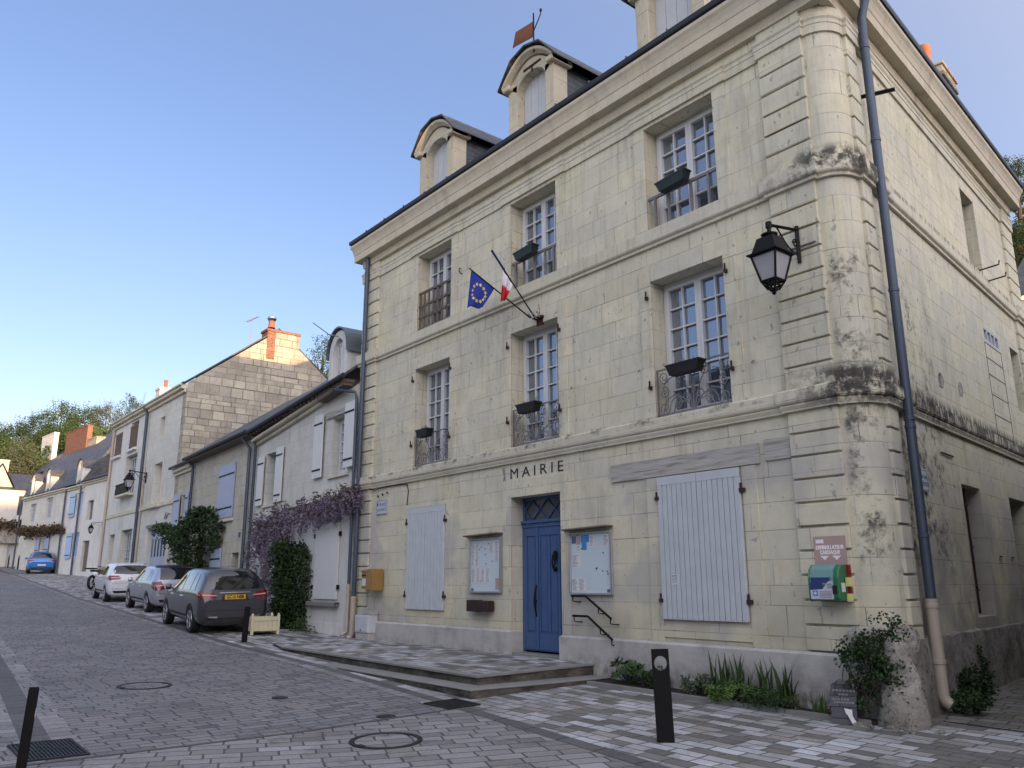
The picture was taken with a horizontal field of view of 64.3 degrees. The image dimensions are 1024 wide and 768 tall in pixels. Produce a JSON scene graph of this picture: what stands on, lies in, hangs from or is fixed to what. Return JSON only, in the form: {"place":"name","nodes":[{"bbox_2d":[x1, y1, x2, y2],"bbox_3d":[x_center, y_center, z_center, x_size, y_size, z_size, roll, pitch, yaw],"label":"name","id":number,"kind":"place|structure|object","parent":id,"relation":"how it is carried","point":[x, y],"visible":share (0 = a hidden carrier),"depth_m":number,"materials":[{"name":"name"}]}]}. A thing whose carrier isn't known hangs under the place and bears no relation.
{"place":"outdoors","nodes":[
{"label":"outdoors","id":0,"kind":"place"},
{"bbox_2d":[0,741,50,766],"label":"pavement","id":1,"kind":"structure","parent":0,"point":[27,762],"depth_m":7.04,"materials":[{"name":"grey stone"}]},
{"bbox_2d":[0,695,19,764],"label":"channel outer edge","id":2,"kind":"object","parent":1,"relation":"on","point":[8,734],"visible":0.89,"depth_m":8.04,"materials":[{"name":"grey stone"}]},
{"bbox_2d":[7,738,89,761],"bbox_3d":[-4.288,3.404,7.519,0.540,0.086,0.820,11,-17,-38],"label":"drain grate","id":3,"kind":"object","parent":1,"relation":"on","point":[67,748],"visible":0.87,"depth_m":7.50,"materials":[{"name":"metal"}]},
{"bbox_2d":[0,567,54,574],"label":"pavement","id":4,"kind":"structure","parent":0,"point":[13,571],"depth_m":55.36,"materials":[{"name":"grey stone"}]},
{"bbox_2d":[25,552,54,573],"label":"car","id":5,"kind":"object","parent":4,"relation":"on","point":[40,561],"visible":1,"depth_m":52.28,"materials":[{"name":"blue paint"}]},
{"bbox_2d":[0,572,442,760],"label":"road","id":6,"kind":"structure","parent":0,"point":[80,661],"depth_m":11.61,"materials":[{"name":"grey stone"}]},
{"bbox_2d":[0,655,50,741],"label":"drain channel","id":7,"kind":"object","parent":6,"relation":"on","point":[13,696],"visible":0.85,"depth_m":9.93,"materials":[{"name":"stone"}]},
{"bbox_2d":[0,635,88,751],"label":"channel edge","id":8,"kind":"object","parent":6,"relation":"on","point":[53,722],"visible":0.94,"depth_m":9.96,"materials":[{"name":"grey stone"}]},
{"bbox_2d":[116,682,171,689],"bbox_3d":[-5.179,4.252,11.482,0.727,0.028,0.727,11,-17,-38],"label":"manhole cover","id":9,"kind":"object","parent":6,"relation":"on","point":[141,685],"visible":1,"depth_m":11.48,"materials":[{"name":"metal"}]},
{"bbox_2d":[11,575,446,709],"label":"gutter","id":10,"kind":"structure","parent":6,"relation":"on","point":[397,693],"depth_m":14.44,"materials":[{"name":"grey stone"}]},
{"bbox_2d":[0,570,558,653],"bbox_3d":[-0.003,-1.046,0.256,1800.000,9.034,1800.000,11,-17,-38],"label":"ground","id":11,"kind":"structure","parent":0,"point":[527,650],"depth_m":15.43,"materials":[{"name":"grey stone"}]},
{"bbox_2d":[0,474,31,566],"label":"house","id":12,"kind":"structure","parent":11,"relation":"on","point":[11,498],"depth_m":65.14,"materials":[{"name":"paint"}]},
{"bbox_2d":[11,452,91,573],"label":"house","id":13,"kind":"structure","parent":11,"relation":"on","point":[44,500],"depth_m":56.96,"materials":[{"name":"paint"}]},
{"bbox_2d":[15,521,65,539],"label":"creeper","id":14,"kind":"object","parent":13,"relation":"attached to","point":[29,531],"visible":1,"depth_m":55.22,"materials":[{"name":"green plant"}]},
{"bbox_2d":[24,424,112,474],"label":"house","id":15,"kind":"structure","parent":11,"relation":"on","point":[81,441],"depth_m":86.74,"materials":[{"name":"stone"}]},
{"bbox_2d":[57,446,110,574],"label":"house","id":16,"kind":"structure","parent":11,"relation":"on","point":[95,463],"depth_m":52.20,"materials":[{"name":"white paint"}]},
{"bbox_2d":[74,472,107,576],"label":"house","id":17,"kind":"structure","parent":11,"relation":"on","point":[88,548],"depth_m":49.60,"materials":[{"name":"white paint"}]},
{"bbox_2d":[97,315,327,573],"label":"house","id":18,"kind":"structure","parent":11,"relation":"on","point":[160,433],"depth_m":34.21,"materials":[{"name":"stone"}]},
{"bbox_2d":[123,470,146,490],"bbox_3d":[-15.733,4.040,33.825,0.541,0.956,1.577,1,-14,-6],"label":"wall lantern","id":19,"kind":"object","parent":18,"relation":"attached to","point":[128,479],"depth_m":33.25,"materials":[{"name":"black metal"}]},
{"bbox_2d":[145,458,163,508],"bbox_3d":[-14.621,4.090,33.355,0.160,1.961,1.541,11,-17,-38],"label":"blind window frame","id":20,"kind":"structure","parent":18,"relation":"in","point":[154,505],"depth_m":33.08,"materials":[{"name":"stone"}]},
{"bbox_2d":[149,528,165,565],"bbox_3d":[-13.987,7.061,32.246,0.050,2.743,2.498,11,-17,-38],"label":"garage door","id":21,"kind":"structure","parent":18,"relation":"in","point":[157,552],"depth_m":32.62,"materials":[{"name":"white paint"}]},
{"bbox_2d":[168,410,288,564],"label":"house","id":22,"kind":"structure","parent":11,"relation":"on","point":[181,497],"depth_m":30.47,"materials":[{"name":"stone"}]},
{"bbox_2d":[151,521,184,545],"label":"climbing shrub","id":23,"kind":"object","parent":22,"relation":"attached to","point":[162,529],"visible":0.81,"depth_m":29.36,"materials":[{"name":"green plant"}]},
{"bbox_2d":[182,387,327,568],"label":"house","id":24,"kind":"structure","parent":11,"relation":"on","point":[221,475],"depth_m":25.91,"materials":[{"name":"stone"}]},
{"bbox_2d":[163,505,225,567],"bbox_3d":[-11.141,5.382,27.571,1.276,2.346,6.054,10,-17,-35],"label":"climbing shrub","id":25,"kind":"object","parent":24,"relation":"attached to","point":[196,517],"visible":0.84,"depth_m":26.43,"materials":[{"name":"green plant"}]},
{"bbox_2d":[245,326,362,636],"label":"house","id":26,"kind":"structure","parent":11,"relation":"on","point":[308,447],"depth_m":20.17,"materials":[{"name":"paint"}]},
{"bbox_2d":[241,479,364,625],"bbox_3d":[-5.470,4.363,20.250,0.837,3.442,6.873,10,-17,-36],"label":"wisteria","id":27,"kind":"object","parent":26,"relation":"attached to","point":[339,504],"visible":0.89,"depth_m":20.61,"materials":[{"name":"purple plant"}]},
{"bbox_2d":[338,419,347,473],"bbox_3d":[-3.955,1.495,19.692,0.083,1.397,0.930,10,-17,-35],"label":"window","id":28,"kind":"structure","parent":26,"relation":"in","point":[341,470],"depth_m":19.95,"materials":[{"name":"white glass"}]},
{"bbox_2d":[345,0,1023,718],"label":"town hall","id":29,"kind":"structure","parent":11,"relation":"on","point":[859,372],"depth_m":12.26,"materials":[{"name":"stone"}]},
{"bbox_2d":[361,569,382,590],"bbox_3d":[-2.986,4.158,17.291,0.270,0.450,0.540,11,-17,-38],"label":"post box","id":30,"kind":"object","parent":29,"relation":"attached to","point":[372,579],"visible":1,"depth_m":17.11,"materials":[{"name":"yellow metal"}]},
{"bbox_2d":[376,499,387,514],"bbox_3d":[-2.828,2.676,17.695,0.019,0.320,0.460,11,-17,-38],"label":"street sign","id":31,"kind":"object","parent":29,"relation":"attached to","point":[381,507],"visible":1,"depth_m":17.68,"materials":[{"name":"white metal"}]},
{"bbox_2d":[425,364,448,464],"bbox_3d":[-1.415,0.644,16.897,0.083,2.118,1.270,11,-17,-38],"label":"window","id":32,"kind":"structure","parent":29,"relation":"in","point":[437,408],"depth_m":17.08,"materials":[{"name":"white glass"}]},
{"bbox_2d":[429,249,450,323],"bbox_3d":[-1.422,-2.044,17.555,0.083,1.743,1.270,11,-17,-38],"label":"window","id":33,"kind":"structure","parent":29,"relation":"in","point":[440,266],"depth_m":17.80,"materials":[{"name":"white glass"}]},
{"bbox_2d":[466,600,493,611],"bbox_3d":[-0.564,3.915,14.373,0.150,0.200,0.640,11,-17,-38],"label":"letter box","id":34,"kind":"object","parent":29,"relation":"attached to","point":[478,606],"visible":1,"depth_m":14.28,"materials":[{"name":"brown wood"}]},
{"bbox_2d":[463,532,502,592],"bbox_3d":[-0.552,3.199,14.548,0.170,1.035,1.060,11,-17,-38],"label":"notice board","id":35,"kind":"object","parent":29,"relation":"attached to","point":[485,565],"visible":1,"depth_m":14.51,"materials":[{"name":"paper"}]},
{"bbox_2d":[512,239,538,261],"bbox_3d":[0.272,-2.417,14.870,0.224,0.266,0.556,11,-21,-38],"label":"window box","id":36,"kind":"object","parent":29,"relation":"attached to","point":[526,252],"visible":1,"depth_m":14.76,"materials":[{"name":"green plastic"}]},
{"bbox_2d":[513,8,541,51],"bbox_3d":[0.323,-6.775,15.708,0.679,0.860,0.131,-10,-17,36],"label":"weather vane","id":37,"kind":"object","parent":29,"relation":"attached to","point":[524,34],"visible":1,"depth_m":15.76,"materials":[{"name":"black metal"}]},
{"bbox_2d":[515,396,541,414],"bbox_3d":[0.305,0.381,14.150,0.224,0.266,0.525,11,-17,-38],"label":"window box","id":38,"kind":"object","parent":29,"relation":"attached to","point":[528,407],"visible":1,"depth_m":14.03,"materials":[{"name":"plastic"}]},
{"bbox_2d":[528,309,543,326],"bbox_3d":[0.428,-1.210,14.346,0.191,0.341,0.259,11,-17,-38],"label":"flag holder","id":39,"kind":"object","parent":29,"relation":"attached to","point":[539,320],"visible":1,"depth_m":14.34,"materials":[{"name":"metal"}]},
{"bbox_2d":[467,268,530,317],"bbox_3d":[-0.239,-1.653,14.729,1.223,1.128,0.119,-4,-14,16],"label":"flag","id":40,"kind":"object","parent":39,"relation":"attached to","point":[481,289],"visible":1,"depth_m":14.84,"materials":[{"name":"blue fabric"}]},
{"bbox_2d":[491,250,533,316],"bbox_3d":[0.010,-1.777,14.360,0.805,1.187,0.084,3,-14,-12],"label":"flag","id":41,"kind":"object","parent":39,"relation":"attached to","point":[507,283],"visible":1,"depth_m":14.33,"materials":[{"name":"white fabric"}]},
{"bbox_2d":[522,192,556,282],"bbox_3d":[0.619,-2.652,15.097,0.083,1.743,1.275,11,-17,-38],"label":"window","id":42,"kind":"structure","parent":29,"relation":"in","point":[539,218],"depth_m":15.22,"materials":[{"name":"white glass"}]},
{"bbox_2d":[523,325,558,444],"bbox_3d":[0.626,0.036,14.438,0.083,2.118,1.275,11,-17,-38],"label":"window","id":43,"kind":"structure","parent":29,"relation":"in","point":[540,349],"depth_m":14.58,"materials":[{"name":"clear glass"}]},
{"bbox_2d":[521,494,561,652],"bbox_3d":[0.575,3.153,13.629,0.160,2.561,1.272,11,-17,-38],"label":"door","id":44,"kind":"structure","parent":29,"relation":"in","point":[541,523],"depth_m":13.73,"materials":[{"name":"blue paint"}]},
{"bbox_2d":[561,525,613,594],"bbox_3d":[1.130,2.713,12.518,0.170,1.025,1.060,11,-17,-38],"label":"notice board","id":45,"kind":"object","parent":29,"relation":"attached to","point":[591,572],"visible":1,"depth_m":12.48,"materials":[{"name":"paper"}]},
{"bbox_2d":[654,167,690,193],"bbox_3d":[2.436,-3.071,12.265,0.224,0.265,0.577,11,-21,-38],"label":"window box","id":46,"kind":"object","parent":29,"relation":"attached to","point":[673,180],"visible":1,"depth_m":12.16,"materials":[{"name":"green plastic"}]},
{"bbox_2d":[664,357,705,376],"bbox_3d":[2.470,-0.263,11.542,0.224,0.265,0.608,11,-17,-38],"label":"window box","id":47,"kind":"object","parent":29,"relation":"attached to","point":[687,366],"visible":1,"depth_m":11.43,"materials":[{"name":"plastic"}]},
{"bbox_2d":[656,106,717,224],"bbox_3d":[2.765,-3.290,12.512,0.083,1.743,1.325,11,-17,-38],"label":"window","id":48,"kind":"structure","parent":29,"relation":"in","point":[689,144],"depth_m":12.58,"materials":[{"name":"clear glass"}]},
{"bbox_2d":[663,265,731,414],"bbox_3d":[2.772,-0.602,11.853,0.083,2.118,1.325,11,-17,-38],"label":"window","id":49,"kind":"structure","parent":29,"relation":"in","point":[694,306],"depth_m":11.94,"materials":[{"name":"clear glass"}]},
{"bbox_2d":[746,221,801,294],"bbox_3d":[3.340,-1.562,10.092,0.871,1.081,0.421,11,-17,-38],"label":"wall lantern","id":50,"kind":"object","parent":29,"relation":"attached to","point":[770,255],"depth_m":9.86,"materials":[{"name":"black metal"}]},
{"bbox_2d":[813,535,847,564],"bbox_3d":[3.698,1.946,9.469,0.012,0.350,0.400,11,-17,-38],"label":"defibrillator sign","id":51,"kind":"object","parent":29,"relation":"attached to","point":[829,549],"visible":1,"depth_m":9.46,"materials":[{"name":"red plastic"}]},
{"bbox_2d":[808,564,853,601],"bbox_3d":[3.622,2.269,9.291,0.260,0.419,0.412,11,-17,-38],"label":"defibrillator cabinet","id":52,"kind":"object","parent":29,"relation":"attached to","point":[829,582],"visible":1,"depth_m":9.20,"materials":[{"name":"green plastic"}]},
{"bbox_2d":[982,325,999,351],"bbox_3d":[8.435,-0.786,14.376,0.050,0.290,1.040,-13,-19,42],"label":"vent window","id":53,"kind":"structure","parent":29,"relation":"in","point":[989,337],"depth_m":14.36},
{"bbox_2d":[1017,258,1023,309],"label":"house","id":54,"kind":"structure","parent":11,"relation":"on","point":[1020,271],"depth_m":38.47,"materials":[{"name":"white paint"}]},
{"bbox_2d":[306,333,328,377],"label":"tree","id":55,"kind":"object","parent":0,"point":[322,366],"visible":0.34,"depth_m":42.27,"materials":[{"name":"green plant"}]},
{"bbox_2d":[9,709,645,767],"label":"road crossing","id":56,"kind":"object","parent":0,"point":[455,738],"visible":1,"depth_m":7.56,"materials":[{"name":"grey stone"}]},
{"bbox_2d":[15,687,38,767],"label":"bollard","id":57,"kind":"object","parent":56,"relation":"on","point":[27,726],"visible":1,"depth_m":6.64,"materials":[{"name":"black metal"}]},
{"bbox_2d":[0,710,440,767],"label":"crossing edge","id":58,"kind":"object","parent":56,"relation":"on","point":[216,741],"visible":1,"depth_m":7.93,"materials":[{"name":"stone"}]},
{"bbox_2d":[349,732,422,748],"bbox_3d":[-1.248,3.526,8.062,0.727,0.038,0.727,11,-17,-38],"label":"manhole cover","id":59,"kind":"object","parent":56,"relation":"on","point":[388,740],"visible":1,"depth_m":8.05,"materials":[{"name":"metal"}]},
{"bbox_2d":[0,0,1023,440],"label":"sky","id":60,"kind":"structure","parent":0,"point":[175,175],"materials":[{"name":"blue"}]},
{"bbox_2d":[18,574,1023,767],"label":"pavement","id":61,"kind":"structure","parent":0,"point":[709,735],"depth_m":8.30,"materials":[{"name":"grey stone"}]},
{"bbox_2d":[92,561,146,601],"bbox_3d":[-14.534,7.300,30.404,1.826,1.462,3.714,8,-14,-34],"label":"car","id":62,"kind":"object","parent":61,"relation":"on","point":[110,579],"visible":0.63,"depth_m":29.03,"materials":[{"name":"white paint"}]},
{"bbox_2d":[125,562,194,611],"bbox_3d":[-11.002,6.359,25.762,1.824,1.472,3.887,8,-14,-36],"label":"car","id":63,"kind":"object","parent":61,"relation":"on","point":[146,587],"visible":0.61,"depth_m":24.49,"materials":[{"name":"silver metal"}]},
{"bbox_2d":[162,567,266,632],"bbox_3d":[-7.513,5.318,20.379,1.842,1.462,3.986,8,-13,-34],"label":"car","id":64,"kind":"object","parent":61,"relation":"on","point":[195,598],"visible":0.94,"depth_m":18.95,"materials":[{"name":"grey paint"}]},
{"bbox_2d":[241,606,250,641],"bbox_3d":[-5.610,5.069,17.165,0.100,0.728,0.080,2,-14,2],"label":"bollard","id":65,"kind":"object","parent":61,"relation":"on","point":[245,624],"visible":1,"depth_m":17.14,"materials":[{"name":"black metal"}]},
{"bbox_2d":[248,612,279,634],"bbox_3d":[-5.721,5.478,18.636,0.640,0.470,0.640,8,-16,-30],"label":"planter box","id":66,"kind":"object","parent":61,"relation":"on","point":[271,623],"visible":0.82,"depth_m":18.39,"materials":[{"name":"beige paint"}]},
{"bbox_2d":[268,539,312,628],"bbox_3d":[-5.605,5.061,20.248,0.936,2.376,2.262,11,-17,-38],"label":"climbing shrub","id":67,"kind":"object","parent":61,"relation":"on","point":[285,550],"visible":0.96,"depth_m":19.93,"materials":[{"name":"green plant"}]},
{"bbox_2d":[285,616,316,632],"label":"weed","id":68,"kind":"object","parent":61,"relation":"on","point":[299,627],"visible":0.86,"depth_m":19.13,"materials":[{"name":"green plant"}]},
{"bbox_2d":[14,575,670,767],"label":"drain channel","id":69,"kind":"object","parent":61,"relation":"on","point":[600,749],"visible":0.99,"depth_m":9.71,"materials":[{"name":"stone"}]},
{"bbox_2d":[423,698,480,709],"bbox_3d":[-0.738,3.950,9.987,0.480,0.090,0.540,11,-17,-38],"label":"drain grate","id":70,"kind":"object","parent":69,"relation":"on","point":[451,704],"visible":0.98,"depth_m":9.98,"materials":[{"name":"metal"}]},
{"bbox_2d":[249,647,452,699],"bbox_3d":[-2.868,4.609,13.213,0.259,0.218,7.716,10,-17,-35],"label":"channel edge","id":71,"kind":"object","parent":61,"relation":"on","point":[386,681],"visible":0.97,"depth_m":11.99,"materials":[{"name":"grey stone"}]},
{"bbox_2d":[355,610,377,639],"bbox_3d":[-3.094,5.135,17.224,0.252,0.680,0.560,11,-17,-38],"label":"utility cabinet","id":72,"kind":"object","parent":61,"relation":"on","point":[366,621],"visible":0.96,"depth_m":17.08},
{"bbox_2d":[271,637,611,698],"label":"entrance steps","id":73,"kind":"structure","parent":61,"relation":"on","point":[469,674],"depth_m":12.21,"materials":[{"name":"stone"}]},
{"bbox_2d":[651,649,674,742],"bbox_3d":[1.481,3.056,7.999,0.172,0.865,0.032,-4,-14,8],"label":"bollard","id":74,"kind":"object","parent":61,"relation":"on","point":[663,707],"visible":1,"depth_m":7.97,"materials":[{"name":"black metal"}]},
{"bbox_2d":[587,681,870,724],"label":"bed kerb","id":75,"kind":"structure","parent":61,"relation":"on","point":[809,714],"depth_m":9.79,"materials":[{"name":"stone"}]},
{"bbox_2d":[595,679,881,725],"bbox_3d":[2.679,3.968,10.008,0.570,0.285,4.262,11,-18,-39],"label":"planting bed","id":76,"kind":"object","parent":61,"relation":"on","point":[875,722],"visible":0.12,"depth_m":10.76,"materials":[{"name":"soil"}]},
{"bbox_2d":[609,656,647,683],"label":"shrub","id":77,"kind":"object","parent":76,"relation":"on","point":[630,669],"visible":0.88,"depth_m":11.25,"materials":[{"name":"green plant"}]},
{"bbox_2d":[638,665,663,689],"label":"bed plant","id":78,"kind":"object","parent":76,"relation":"on","point":[648,677],"visible":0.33,"depth_m":10.86,"materials":[{"name":"green plant"}]},
{"bbox_2d":[679,673,716,697],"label":"bed plant","id":79,"kind":"object","parent":76,"relation":"on","point":[694,686],"visible":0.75,"depth_m":10.37,"materials":[{"name":"green plant"}]},
{"bbox_2d":[708,651,730,698],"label":"iris","id":80,"kind":"object","parent":76,"relation":"on","point":[722,675],"visible":0.65,"depth_m":10.18,"materials":[{"name":"green plant"}]},
{"bbox_2d":[702,678,759,702],"bbox_3d":[2.663,3.721,9.883,0.616,0.306,0.742,11,-17,-38],"label":"bed plant","id":81,"kind":"object","parent":76,"relation":"on","point":[712,692],"visible":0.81,"depth_m":9.80,"materials":[{"name":"green plant"}]},
{"bbox_2d":[724,653,761,699],"bbox_3d":[2.811,3.574,9.949,0.213,0.567,0.492,11,-17,-38],"label":"iris","id":82,"kind":"object","parent":76,"relation":"on","point":[740,673],"visible":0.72,"depth_m":9.97,"materials":[{"name":"green plant"}]},
{"bbox_2d":[746,659,772,699],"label":"iris","id":83,"kind":"object","parent":76,"relation":"on","point":[762,681],"visible":0.69,"depth_m":9.68,"materials":[{"name":"green plant"}]},
{"bbox_2d":[739,687,799,711],"bbox_3d":[3.003,3.674,9.514,0.623,0.281,0.757,11,-17,-38],"label":"bed plant","id":84,"kind":"object","parent":76,"relation":"on","point":[770,702],"visible":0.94,"depth_m":9.42,"materials":[{"name":"green plant"}]},
{"bbox_2d":[769,657,798,707],"bbox_3d":[3.195,3.465,9.498,0.144,0.590,0.418,11,-17,-38],"label":"iris","id":85,"kind":"object","parent":76,"relation":"on","point":[784,688],"visible":0.79,"depth_m":9.46,"materials":[{"name":"green plant"}]},
{"bbox_2d":[809,692,826,713],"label":"weed","id":86,"kind":"object","parent":76,"relation":"on","point":[821,706],"visible":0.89,"depth_m":9.09,"materials":[{"name":"green plant"}]},
{"bbox_2d":[833,611,911,724],"bbox_3d":[3.857,3.042,8.688,0.846,1.220,0.517,-9,-16,32],"label":"rose bush","id":87,"kind":"object","parent":76,"relation":"on","point":[878,676],"visible":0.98,"depth_m":8.66,"materials":[{"name":"green plant"}]},
{"bbox_2d":[830,679,857,724],"bbox_3d":[3.549,3.399,8.719,0.270,0.460,0.047,-8,-28,28],"label":"slate plaque","id":88,"kind":"object","parent":61,"relation":"on","point":[843,701],"visible":1,"depth_m":8.71,"materials":[{"name":"stone"}]},
{"bbox_2d":[847,625,931,730],"bbox_3d":[4.090,3.200,8.685,0.778,1.192,0.715,-3,-14,11],"label":"guard stone","id":89,"kind":"object","parent":61,"relation":"on","point":[908,709],"visible":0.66,"depth_m":8.51,"materials":[{"name":"stone"}]},
{"bbox_2d":[853,721,945,735],"bbox_3d":[3.937,3.529,8.360,0.314,0.061,0.907,11,-17,-38],"label":"rubble","id":90,"kind":"object","parent":61,"relation":"on","point":[871,726],"visible":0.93,"depth_m":8.36,"materials":[{"name":"stone"}]},
{"bbox_2d":[931,677,1023,730],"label":"alley paving","id":91,"kind":"structure","parent":0,"point":[1007,710],"depth_m":9.09,"materials":[{"name":"grey stone"}]},
{"bbox_2d":[945,689,992,715],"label":"weed","id":92,"kind":"object","parent":91,"relation":"on","point":[964,700],"visible":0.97,"depth_m":9.03,"materials":[{"name":"green plant"}]},
{"bbox_2d":[955,662,1000,704],"bbox_3d":[5.485,3.593,9.757,0.535,0.509,0.612,11,-17,-38],"label":"alley plant","id":93,"kind":"object","parent":91,"relation":"on","point":[971,681],"visible":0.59,"depth_m":9.64,"materials":[{"name":"green plant"}]},
{"bbox_2d":[976,645,998,687],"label":"alley plant","id":94,"kind":"object","parent":91,"relation":"on","point":[986,664],"visible":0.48,"depth_m":10.39,"materials":[{"name":"green plant"}]},
{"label":"hill","id":95,"kind":"structure","parent":0,"visible":0},
{"bbox_2d":[0,459,14,486],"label":"house","id":96,"kind":"structure","parent":95,"relation":"on","point":[5,480],"depth_m":66.00,"materials":[{"name":"stone"}]},
{"bbox_2d":[0,415,32,444],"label":"tree","id":97,"kind":"object","parent":95,"relation":"on","point":[12,429],"visible":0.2,"depth_m":119.76,"materials":[{"name":"green plant"}]},
{"bbox_2d":[0,434,47,474],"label":"tree","id":98,"kind":"object","parent":95,"relation":"on","point":[19,465],"visible":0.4,"depth_m":84.35,"materials":[{"name":"green plant"}]},
{"bbox_2d":[16,409,56,447],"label":"tree","id":99,"kind":"object","parent":95,"relation":"on","point":[33,425],"visible":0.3,"depth_m":117.42,"materials":[{"name":"green plant"}]},
{"bbox_2d":[29,424,66,450],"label":"tree","id":100,"kind":"object","parent":95,"relation":"on","point":[40,435],"visible":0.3,"depth_m":101.54,"materials":[{"name":"green plant"}]},
{"bbox_2d":[0,424,112,474],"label":"woodland","id":101,"kind":"object","parent":95,"relation":"on","point":[61,442],"visible":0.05,"depth_m":94.13,"materials":[{"name":"green plant"}]},
{"bbox_2d":[37,398,79,431],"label":"tree","id":102,"kind":"object","parent":95,"relation":"on","point":[53,418],"visible":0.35,"depth_m":115.95,"materials":[{"name":"green plant"}]},
{"bbox_2d":[58,401,105,429],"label":"tree","id":103,"kind":"object","parent":95,"relation":"on","point":[86,413],"visible":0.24,"depth_m":114.07,"materials":[{"name":"green plant"}]},
{"bbox_2d":[87,401,120,433],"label":"tree","id":104,"kind":"object","parent":95,"relation":"on","point":[105,413],"visible":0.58,"depth_m":111.86,"materials":[{"name":"green plant"}]},
{"bbox_2d":[112,393,144,419],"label":"tree","id":105,"kind":"object","parent":95,"relation":"on","point":[129,409],"visible":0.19,"depth_m":117.78,"materials":[{"name":"green plant"}]},
{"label":"hill behind the town hall","id":106,"kind":"structure","parent":0,"visible":0},
{"bbox_2d":[1003,154,1023,219],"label":"tree","id":107,"kind":"object","parent":106,"relation":"on","point":[1017,163],"visible":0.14,"depth_m":45.92,"materials":[{"name":"green plant"}]},
{"bbox_2d":[1011,218,1023,266],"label":"tree","id":108,"kind":"object","parent":106,"relation":"on","point":[1019,236],"visible":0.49,"depth_m":44.25,"materials":[{"name":"green plant"}]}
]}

